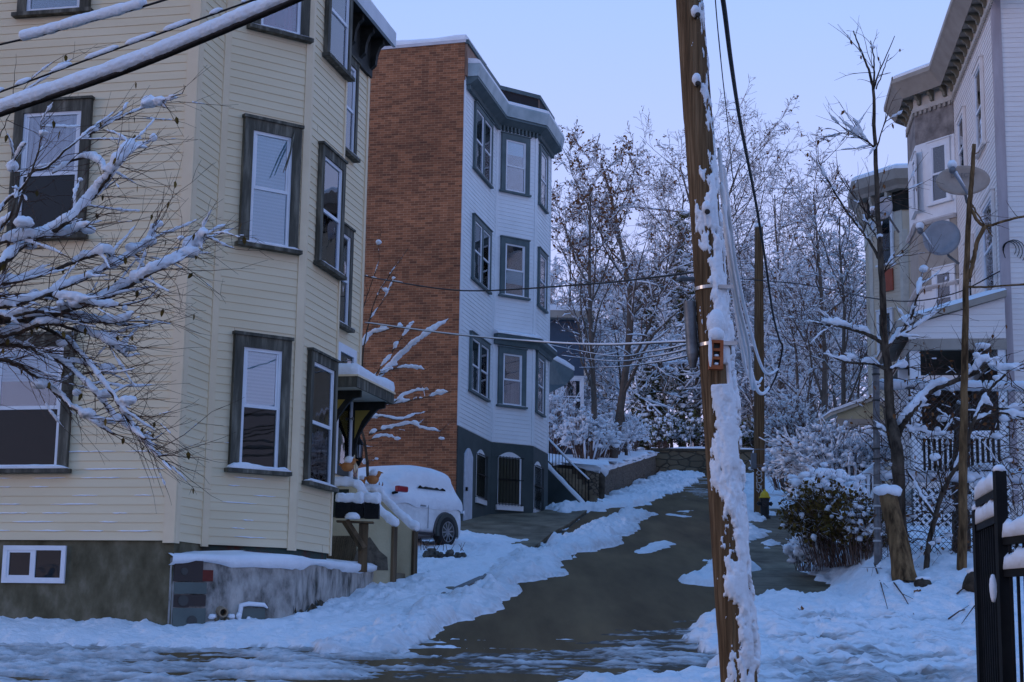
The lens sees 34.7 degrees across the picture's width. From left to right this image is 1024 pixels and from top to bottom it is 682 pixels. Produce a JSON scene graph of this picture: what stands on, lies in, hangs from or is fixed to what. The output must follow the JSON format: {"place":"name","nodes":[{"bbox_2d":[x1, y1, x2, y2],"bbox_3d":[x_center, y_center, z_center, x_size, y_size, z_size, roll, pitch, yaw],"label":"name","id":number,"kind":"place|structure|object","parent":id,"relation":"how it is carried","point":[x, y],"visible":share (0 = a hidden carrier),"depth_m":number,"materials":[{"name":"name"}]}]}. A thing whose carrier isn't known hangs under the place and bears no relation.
{"place":"outdoors","nodes":[
{"label":"outdoors","id":0,"kind":"place"},
{"bbox_2d":[0,0,166,45],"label":"overhead cable","id":1,"kind":"object","parent":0,"point":[78,20],"visible":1,"depth_m":9.85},
{"bbox_2d":[0,0,254,92],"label":"overhead cable","id":2,"kind":"object","parent":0,"point":[134,40],"visible":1,"depth_m":9.69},
{"bbox_2d":[0,0,303,116],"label":"overhead cable","id":3,"kind":"object","parent":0,"point":[211,29],"visible":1,"depth_m":9.34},
{"bbox_2d":[9,476,714,681],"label":"road","id":4,"kind":"structure","parent":0,"point":[594,596],"depth_m":24.36,"materials":[{"name":"asphalt"}]},
{"bbox_2d":[0,470,1023,681],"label":"snow","id":5,"kind":"structure","parent":4,"relation":"on","point":[847,625],"depth_m":20.16,"materials":[{"name":"snow"}]},
{"bbox_2d":[0,41,273,507],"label":"snowy tree","id":6,"kind":"object","parent":5,"relation":"on","point":[20,319],"visible":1,"depth_m":14.73,"materials":[{"name":"brown plant"}]},
{"bbox_2d":[361,228,454,476],"bbox_3d":[-2.167,0.374,33.424,2.163,5.431,1.040,1,-10,0],"label":"young tree","id":7,"kind":"object","parent":5,"relation":"on","point":[395,359],"visible":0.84,"depth_m":33.40,"materials":[{"name":"brown plant"}]},
{"bbox_2d":[358,465,464,544],"bbox_3d":[-2.647,3.342,33.613,1.990,1.687,4.026,-5,-12,32],"label":"parked car","id":8,"kind":"object","parent":5,"relation":"on","point":[428,500],"visible":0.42,"depth_m":33.74,"materials":[{"name":"white paint"}]},
{"bbox_2d":[548,463,597,504],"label":"side stairs","id":9,"kind":"structure","parent":5,"relation":"on","point":[560,489],"depth_m":51.34,"materials":[{"name":"wood"}]},
{"bbox_2d":[676,0,760,681],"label":"utility pole","id":10,"kind":"object","parent":5,"relation":"on","point":[739,646],"visible":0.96,"depth_m":14.66,"materials":[{"name":"brown wood"}]},
{"bbox_2d":[365,322,685,345],"bbox_3d":[-0.129,-0.138,22.320,0.799,2.797,14.935,4,-10,-16],"label":"overhead cable","id":11,"kind":"object","parent":10,"relation":"attached to","point":[619,344],"visible":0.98,"depth_m":21.40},
{"bbox_2d":[364,271,693,290],"bbox_3d":[-0.141,-0.888,22.405,0.818,3.045,15.070,4,-10,-17],"label":"overhead cable","id":12,"kind":"object","parent":10,"relation":"attached to","point":[652,277],"visible":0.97,"depth_m":21.48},
{"bbox_2d":[706,309,725,370],"bbox_3d":[1.822,-0.015,14.601,0.176,0.553,0.134,1,-10,0],"label":"hollow brick","id":13,"kind":"object","parent":10,"relation":"attached to","point":[716,323],"visible":1,"depth_m":14.56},
{"bbox_2d":[721,204,760,390],"bbox_3d":[3.032,0.186,20.668,0.176,0.986,11.395,-1,-10,10],"label":"overhead cable","id":14,"kind":"object","parent":10,"relation":"attached to","point":[733,275],"visible":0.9,"depth_m":15.90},
{"bbox_2d":[719,182,769,394],"bbox_3d":[3.385,0.203,22.676,0.124,1.410,15.523,-1,-10,10],"label":"overhead cable","id":15,"kind":"object","parent":10,"relation":"attached to","point":[723,202],"visible":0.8,"depth_m":16.82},
{"bbox_2d":[723,165,778,374],"bbox_3d":[3.802,-0.213,24.837,0.079,1.804,19.505,-1,-10,11],"label":"overhead cable","id":16,"kind":"object","parent":10,"relation":"attached to","point":[731,233],"visible":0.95,"depth_m":16.96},
{"bbox_2d":[720,0,782,391],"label":"overhead cable","id":17,"kind":"object","parent":10,"relation":"attached to","point":[727,34],"visible":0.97,"depth_m":22.90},
{"bbox_2d":[751,223,764,512],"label":"utility pole","id":18,"kind":"object","parent":5,"relation":"on","point":[758,456],"visible":0.8,"depth_m":47.84,"materials":[{"name":"brown wood"}]},
{"bbox_2d":[744,380,838,467],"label":"shrub","id":19,"kind":"object","parent":5,"relation":"on","point":[800,418],"visible":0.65,"depth_m":52.02,"materials":[{"name":"brown plant"}]},
{"bbox_2d":[729,252,856,413],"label":"bare tree","id":20,"kind":"object","parent":5,"relation":"on","point":[803,359],"visible":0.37,"depth_m":65.14,"materials":[{"name":"brown plant"}]},
{"bbox_2d":[737,126,866,424],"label":"bare tree","id":21,"kind":"object","parent":5,"relation":"on","point":[823,392],"visible":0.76,"depth_m":61.45,"materials":[{"name":"brown plant"}]},
{"bbox_2d":[747,264,867,429],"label":"bare tree","id":22,"kind":"object","parent":5,"relation":"on","point":[784,341],"visible":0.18,"depth_m":75.65,"materials":[{"name":"brown plant"}]},
{"bbox_2d":[782,532,840,571],"bbox_3d":[5.389,3.757,29.409,1.092,0.754,1.152,4,-11,-20],"label":"shrub","id":23,"kind":"object","parent":5,"relation":"on","point":[793,551],"visible":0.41,"depth_m":29.22,"materials":[{"name":"white plant"}]},
{"bbox_2d":[766,262,867,426],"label":"bare tree","id":24,"kind":"object","parent":5,"relation":"on","point":[791,374],"visible":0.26,"depth_m":70.82,"materials":[{"name":"brown plant"}]},
{"bbox_2d":[756,409,890,501],"bbox_3d":[7.323,2.739,38.126,3.288,2.444,4.182,1,-10,0],"label":"shrub","id":25,"kind":"object","parent":5,"relation":"on","point":[833,448],"visible":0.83,"depth_m":37.42,"materials":[{"name":"white plant"}]},
{"bbox_2d":[786,193,867,404],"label":"bare tree","id":26,"kind":"object","parent":5,"relation":"on","point":[845,339],"visible":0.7,"depth_m":55.22,"materials":[{"name":"brown plant"}]},
{"bbox_2d":[785,458,869,499],"bbox_3d":[6.163,2.901,31.945,1.658,1.299,1.707,-9,-14,43],"label":"shrub","id":27,"kind":"object","parent":5,"relation":"on","point":[843,478],"visible":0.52,"depth_m":31.74,"materials":[{"name":"white plant"}]},
{"bbox_2d":[776,473,907,567],"bbox_3d":[5.601,3.136,28.491,2.247,1.581,2.261,10,-13,-41],"label":"shrub","id":28,"kind":"object","parent":5,"relation":"on","point":[811,519],"visible":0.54,"depth_m":28.14,"materials":[{"name":"green plant"}]},
{"bbox_2d":[830,486,913,565],"bbox_3d":[5.977,3.078,27.299,1.384,1.313,1.454,-2,-10,15],"label":"shrub","id":29,"kind":"object","parent":5,"relation":"on","point":[852,514],"visible":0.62,"depth_m":27.02,"materials":[{"name":"green plant"}]},
{"bbox_2d":[872,365,880,564],"bbox_3d":[5.768,2.096,25.891,0.176,3.554,0.132,1,-10,0],"label":"steel pipe post","id":30,"kind":"object","parent":5,"relation":"on","point":[876,448],"visible":0.83,"depth_m":25.87,"materials":[{"name":"metal"}]},
{"bbox_2d":[797,18,977,529],"bbox_3d":[5.908,-1.172,25.843,2.829,8.462,1.524,1,-10,0],"label":"forked tree","id":31,"kind":"object","parent":5,"relation":"on","point":[886,366],"visible":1,"depth_m":25.74,"materials":[{"name":"brown plant"}]},
{"bbox_2d":[873,484,916,580],"bbox_3d":[5.738,2.842,24.405,0.414,1.453,0.695,6,-11,-25],"label":"tree stump","id":32,"kind":"object","parent":5,"relation":"on","point":[902,563],"visible":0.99,"depth_m":24.33,"materials":[{"name":"wood"}]},
{"bbox_2d":[843,322,1023,571],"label":"leaning stem","id":33,"kind":"object","parent":5,"relation":"on","point":[934,386],"visible":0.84,"depth_m":25.51,"materials":[{"name":"brown plant"}]},
{"bbox_2d":[872,379,1023,559],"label":"chain link fence","id":34,"kind":"object","parent":5,"relation":"on","point":[899,384],"visible":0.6,"depth_m":26.11,"materials":[{"name":"metal"}]},
{"bbox_2d":[839,340,1023,556],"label":"climbing vine","id":35,"kind":"object","parent":34,"relation":"attached to","point":[970,478],"visible":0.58,"depth_m":25.93,"materials":[{"name":"brown plant"}]},
{"bbox_2d":[891,358,1023,569],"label":"leaning stem","id":36,"kind":"object","parent":5,"relation":"on","point":[1013,410],"visible":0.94,"depth_m":24.98,"materials":[{"name":"brown plant"}]},
{"bbox_2d":[909,393,1023,551],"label":"dark trunk","id":37,"kind":"object","parent":5,"relation":"on","point":[970,500],"visible":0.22,"depth_m":26.44,"materials":[{"name":"plant"}]},
{"bbox_2d":[951,142,1023,570],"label":"sapling","id":38,"kind":"object","parent":5,"relation":"on","point":[962,501],"visible":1,"depth_m":24.93,"materials":[{"name":"brown plant"}]},
{"bbox_2d":[972,464,1023,681],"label":"iron fence","id":39,"kind":"object","parent":5,"relation":"on","point":[998,564],"visible":1,"depth_m":9.98,"materials":[{"name":"black metal"}]},
{"bbox_2d":[460,513,529,531],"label":"driveway","id":40,"kind":"structure","parent":0,"point":[478,523],"depth_m":43.63,"materials":[{"name":"asphalt"}]},
{"bbox_2d":[446,509,586,588],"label":"sidewalk","id":41,"kind":"structure","parent":0,"point":[536,529],"depth_m":41.51,"materials":[{"name":"concrete"}]},
{"bbox_2d":[539,513,586,546],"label":"ground","id":42,"kind":"structure","parent":0,"point":[562,531],"depth_m":41.33,"materials":[{"name":"soil"}]},
{"bbox_2d":[0,0,395,624],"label":"clapboard house","id":43,"kind":"structure","parent":42,"relation":"on","point":[87,533],"depth_m":22.23,"materials":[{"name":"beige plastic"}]},
{"bbox_2d":[1,545,66,582],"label":"cellar window","id":44,"kind":"structure","parent":43,"relation":"in","point":[20,563],"depth_m":21.23,"materials":[{"name":"white glass"}]},
{"bbox_2d":[0,331,77,473],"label":"window","id":45,"kind":"structure","parent":43,"relation":"in","point":[31,442],"depth_m":21.55,"materials":[{"name":"white glass"}]},
{"bbox_2d":[6,95,94,240],"bbox_3d":[-6.244,-2.325,22.084,1.229,1.976,0.122,-1,-10,12],"label":"window","id":46,"kind":"structure","parent":43,"relation":"in","point":[80,112],"depth_m":22.13,"materials":[{"name":"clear glass"}]},
{"bbox_2d":[11,0,93,18],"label":"window","id":47,"kind":"structure","parent":43,"relation":"in","point":[25,8],"depth_m":22.52,"materials":[{"name":"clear glass"}]},
{"bbox_2d":[224,330,294,476],"bbox_3d":[-3.428,0.857,22.420,0.971,1.929,0.129,8,-12,-35],"label":"window","id":48,"kind":"structure","parent":43,"relation":"in","point":[261,363],"depth_m":22.45,"materials":[{"name":"grey glass"}]},
{"bbox_2d":[234,113,304,255],"bbox_3d":[-3.367,-2.195,22.962,1.001,1.883,0.133,8,-12,-35],"label":"window","id":49,"kind":"structure","parent":43,"relation":"in","point":[269,196],"depth_m":23.00,"materials":[{"name":"white glass"}]},
{"bbox_2d":[246,0,313,43],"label":"window","id":50,"kind":"structure","parent":43,"relation":"in","point":[292,22],"depth_m":23.53,"materials":[{"name":"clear glass"}]},
{"bbox_2d":[302,347,340,491],"bbox_3d":[-2.722,1.152,23.644,0.129,1.947,1.282,-1,-10,12],"label":"window","id":51,"kind":"structure","parent":43,"relation":"in","point":[322,368],"depth_m":23.64,"materials":[{"name":"grey glass"}]},
{"bbox_2d":[313,141,347,280],"bbox_3d":[-2.654,-1.916,24.275,0.128,1.841,1.187,-1,-10,12],"label":"window","id":52,"kind":"structure","parent":43,"relation":"in","point":[331,183],"depth_m":24.27,"materials":[{"name":"grey glass"}]},
{"bbox_2d":[322,0,354,81],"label":"window","id":53,"kind":"structure","parent":43,"relation":"in","point":[338,22],"depth_m":24.88,"materials":[{"name":"grey glass"}]},
{"bbox_2d":[335,342,356,477],"bbox_3d":[-2.800,1.173,27.622,0.098,2.200,1.000,-1,-10,12],"label":"window","id":54,"kind":"structure","parent":43,"relation":"in","point":[346,354],"depth_m":27.65,"materials":[{"name":"glass"}]},
{"bbox_2d":[339,222,355,332],"bbox_3d":[-2.819,-1.097,27.676,0.135,1.791,0.920,-1,-10,12],"label":"window","id":55,"kind":"structure","parent":43,"relation":"in","point":[346,286],"depth_m":27.87,"materials":[{"name":"grey glass"}]},
{"bbox_2d":[345,54,360,162],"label":"window","id":56,"kind":"structure","parent":43,"relation":"in","point":[353,87],"depth_m":28.39,"materials":[{"name":"grey glass"}]},
{"bbox_2d":[167,550,376,626],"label":"retaining wall","id":57,"kind":"structure","parent":42,"relation":"on","point":[206,586],"depth_m":21.30,"materials":[{"name":"concrete"}]},
{"bbox_2d":[336,512,373,571],"bbox_3d":[-2.425,3.087,25.168,0.565,0.906,0.340,1,-10,0],"label":"mailbox post","id":58,"kind":"object","parent":57,"relation":"on","point":[360,539],"visible":1,"depth_m":25.14,"materials":[{"name":"brown wood"}]},
{"bbox_2d":[335,492,364,518],"bbox_3d":[-2.499,2.532,25.331,0.475,0.406,0.225,1,-10,0],"label":"mailbox","id":59,"kind":"object","parent":58,"relation":"on","point":[346,503],"visible":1,"depth_m":25.25,"materials":[{"name":"black metal"}]},
{"bbox_2d":[327,476,419,583],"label":"entrance stairs","id":60,"kind":"structure","parent":42,"relation":"on","point":[393,543],"depth_m":26.49,"materials":[{"name":"wood"}]},
{"bbox_2d":[358,34,564,520],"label":"brick house","id":61,"kind":"structure","parent":42,"relation":"on","point":[464,146],"depth_m":45.11,"materials":[{"name":"brown brick"}]},
{"bbox_2d":[463,448,472,520],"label":"basement door","id":62,"kind":"structure","parent":61,"relation":"in","point":[468,457],"depth_m":44.06,"materials":[{"name":"paint"}]},
{"bbox_2d":[468,330,490,401],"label":"window","id":63,"kind":"structure","parent":61,"relation":"in","point":[479,348],"depth_m":45.61,"materials":[{"name":"grey glass"}]},
{"bbox_2d":[471,213,492,294],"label":"window","id":64,"kind":"structure","parent":61,"relation":"in","point":[481,262],"depth_m":46.15,"materials":[{"name":"clear glass"}]},
{"bbox_2d":[475,450,488,505],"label":"basement window","id":65,"kind":"structure","parent":61,"relation":"in","point":[481,459],"depth_m":45.38,"materials":[{"name":"glass"}]},
{"bbox_2d":[472,101,494,188],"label":"window","id":66,"kind":"structure","parent":61,"relation":"in","point":[483,124],"depth_m":46.66,"materials":[{"name":"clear glass"}]},
{"bbox_2d":[495,452,523,510],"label":"basement window","id":67,"kind":"structure","parent":61,"relation":"in","point":[509,488],"depth_m":47.19,"materials":[{"name":"black metal"}]},
{"bbox_2d":[496,345,527,408],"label":"window","id":68,"kind":"structure","parent":61,"relation":"in","point":[512,361],"depth_m":47.76,"materials":[{"name":"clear glass"}]},
{"bbox_2d":[498,235,530,300],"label":"window","id":69,"kind":"structure","parent":61,"relation":"in","point":[514,252],"depth_m":48.35,"materials":[{"name":"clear glass"}]},
{"bbox_2d":[499,131,531,196],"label":"window","id":70,"kind":"structure","parent":61,"relation":"in","point":[515,148],"depth_m":48.87,"materials":[{"name":"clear glass"}]},
{"bbox_2d":[533,461,544,512],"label":"basement window","id":71,"kind":"structure","parent":61,"relation":"in","point":[539,488],"depth_m":48.23,"materials":[{"name":"glass"}]},
{"bbox_2d":[535,350,546,417],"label":"window","id":72,"kind":"structure","parent":61,"relation":"in","point":[540,386],"depth_m":49.02,"materials":[{"name":"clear glass"}]},
{"bbox_2d":[537,246,548,313],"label":"window","id":73,"kind":"structure","parent":61,"relation":"in","point":[542,278],"depth_m":49.69,"materials":[{"name":"clear glass"}]},
{"bbox_2d":[538,144,549,213],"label":"window","id":74,"kind":"structure","parent":61,"relation":"in","point":[544,155],"depth_m":50.16,"materials":[{"name":"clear glass"}]},
{"bbox_2d":[548,456,608,498],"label":"concrete wall","id":75,"kind":"structure","parent":42,"relation":"on","point":[603,473],"depth_m":54.85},
{"bbox_2d":[561,449,656,497],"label":"stone wall","id":76,"kind":"structure","parent":42,"relation":"on","point":[622,475],"depth_m":64.20,"materials":[{"name":"stone"}]},
{"bbox_2d":[650,446,774,475],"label":"block wall","id":77,"kind":"structure","parent":42,"relation":"on","point":[684,458],"depth_m":83.44,"materials":[{"name":"concrete"}]},
{"bbox_2d":[722,150,853,429],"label":"bare tree","id":78,"kind":"object","parent":42,"relation":"on","point":[783,258],"visible":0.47,"depth_m":81.31,"materials":[{"name":"brown plant"}]},
{"bbox_2d":[847,163,910,484],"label":"tan house","id":79,"kind":"structure","parent":42,"relation":"on","point":[898,284],"depth_m":49.61,"materials":[{"name":"beige wood"}]},
{"bbox_2d":[817,393,884,484],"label":"porch hood","id":80,"kind":"object","parent":79,"relation":"attached to","point":[846,411],"visible":0.4,"depth_m":45.44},
{"bbox_2d":[884,0,1023,518],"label":"white house","id":81,"kind":"structure","parent":42,"relation":"on","point":[962,90],"depth_m":36.88,"materials":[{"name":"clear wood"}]},
{"bbox_2d":[916,220,960,264],"bbox_3d":[9.592,-2.270,36.930,1.289,0.970,0.556,4,-10,-17],"label":"satellite dish","id":82,"kind":"object","parent":81,"relation":"attached to","point":[947,241],"visible":0.98,"depth_m":36.97,"materials":[{"name":"metal"}]},
{"bbox_2d":[926,135,953,206],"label":"window","id":83,"kind":"structure","parent":81,"relation":"in","point":[938,150],"depth_m":41.23,"materials":[{"name":"clear glass"}]},
{"bbox_2d":[930,263,955,306],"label":"window","id":84,"kind":"structure","parent":81,"relation":"in","point":[937,279],"depth_m":40.63,"materials":[{"name":"clear glass"}]},
{"bbox_2d":[876,288,1012,527],"bbox_3d":[9.246,2.153,35.441,2.220,5.850,5.150,0,-10,8],"label":"porch","id":85,"kind":"object","parent":81,"relation":"attached to","point":[987,310],"visible":0.42,"depth_m":33.40,"materials":[{"name":"wood"}]},
{"bbox_2d":[955,105,966,165],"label":"window","id":86,"kind":"structure","parent":81,"relation":"in","point":[960,120],"depth_m":39.37,"materials":[{"name":"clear glass"}]},
{"bbox_2d":[971,54,985,159],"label":"window","id":87,"kind":"structure","parent":81,"relation":"in","point":[977,71],"depth_m":36.51,"materials":[{"name":"clear glass"}]},
{"bbox_2d":[979,187,997,291],"bbox_3d":[10.245,-2.026,35.249,0.092,2.203,1.664,0,-10,8],"label":"window","id":88,"kind":"structure","parent":81,"relation":"in","point":[987,206],"depth_m":35.19,"materials":[{"name":"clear glass"}]},
{"bbox_2d":[548,449,658,464],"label":"hillside","id":89,"kind":"structure","parent":0,"point":[603,461],"depth_m":58.56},
{"bbox_2d":[549,305,594,454],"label":"slate blue house","id":90,"kind":"structure","parent":89,"relation":"on","point":[576,382],"depth_m":66.82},
{"bbox_2d":[549,356,574,392],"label":"porch roof","id":91,"kind":"structure","parent":90,"relation":"attached to","point":[561,372],"depth_m":56.35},
{"bbox_2d":[549,385,607,454],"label":"shrub","id":92,"kind":"object","parent":89,"relation":"on","point":[557,417],"visible":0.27,"depth_m":63.59,"materials":[{"name":"white plant"}]},
{"bbox_2d":[550,179,616,350],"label":"bare tree","id":93,"kind":"object","parent":89,"relation":"on","point":[569,261],"visible":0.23,"depth_m":73.16,"materials":[{"name":"brown plant"}]},
{"bbox_2d":[550,405,625,459],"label":"shrub","id":94,"kind":"object","parent":89,"relation":"on","point":[582,431],"visible":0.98,"depth_m":58.42,"materials":[{"name":"white plant"}]},
{"bbox_2d":[550,257,640,387],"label":"bare tree","id":95,"kind":"object","parent":89,"relation":"on","point":[554,284],"visible":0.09,"depth_m":92.77,"materials":[{"name":"brown plant"}]},
{"bbox_2d":[550,131,648,458],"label":"bare tree","id":96,"kind":"object","parent":89,"relation":"on","point":[573,245],"visible":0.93,"depth_m":61.52,"materials":[{"name":"brown plant"}]},
{"bbox_2d":[582,260,697,454],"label":"bare tree","id":97,"kind":"object","parent":89,"relation":"on","point":[602,400],"visible":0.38,"depth_m":72.33,"materials":[{"name":"brown plant"}]},
{"bbox_2d":[558,119,732,457],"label":"bare tree","id":98,"kind":"object","parent":89,"relation":"on","point":[631,307],"visible":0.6,"depth_m":66.61,"materials":[{"name":"brown plant"}]},
{"bbox_2d":[371,0,949,447],"label":"sky","id":99,"kind":"structure","parent":0,"point":[595,63],"materials":[{"name":"blue"}]},
{"bbox_2d":[749,509,830,595],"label":"sidewalk","id":100,"kind":"structure","parent":0,"point":[761,556],"depth_m":30.93,"materials":[{"name":"concrete"}]},
{"bbox_2d":[936,160,989,205],"bbox_3d":[8.875,-3.091,32.157,0.986,0.772,0.611,4,-10,-18],"label":"satellite dish","id":101,"kind":"object","parent":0,"point":[953,177],"visible":0.94,"depth_m":32.25,"materials":[{"name":"metal"}]},
{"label":"hillside","id":102,"kind":"structure","parent":0,"visible":0},
{"bbox_2d":[625,371,683,449],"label":"evergreen tree","id":103,"kind":"object","parent":102,"relation":"on","point":[642,445],"visible":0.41,"depth_m":87.95,"materials":[{"name":"green plant"}]},
{"bbox_2d":[640,408,687,447],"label":"shrub","id":104,"kind":"object","parent":102,"relation":"on","point":[665,433],"visible":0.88,"depth_m":85.67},
{"bbox_2d":[596,291,735,447],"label":"bare tree","id":105,"kind":"object","parent":102,"relation":"on","point":[639,374],"visible":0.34,"depth_m":87.31,"materials":[{"name":"brown plant"}]},
{"bbox_2d":[597,139,747,395],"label":"bare tree","id":106,"kind":"object","parent":102,"relation":"on","point":[659,188],"visible":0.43,"depth_m":91.31,"materials":[{"name":"brown plant"}]},
{"bbox_2d":[650,209,702,446],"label":"evergreen tree","id":107,"kind":"object","parent":102,"relation":"on","point":[680,385],"visible":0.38,"depth_m":89.22,"materials":[{"name":"green plant"}]},
{"bbox_2d":[560,74,795,424],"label":"bare tree","id":108,"kind":"object","parent":102,"relation":"on","point":[721,141],"visible":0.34,"depth_m":96.80,"materials":[{"name":"brown plant"}]},
{"bbox_2d":[670,410,704,446],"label":"shrub","id":109,"kind":"object","parent":102,"relation":"on","point":[692,434],"visible":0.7,"depth_m":85.50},
{"bbox_2d":[604,95,836,445],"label":"bare tree","id":110,"kind":"object","parent":102,"relation":"on","point":[764,178],"visible":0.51,"depth_m":92.19,"materials":[{"name":"brown plant"}]},
{"bbox_2d":[730,303,799,420],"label":"bare tree","id":111,"kind":"object","parent":102,"relation":"on","point":[745,392],"visible":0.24,"depth_m":88.01,"materials":[{"name":"brown plant"}]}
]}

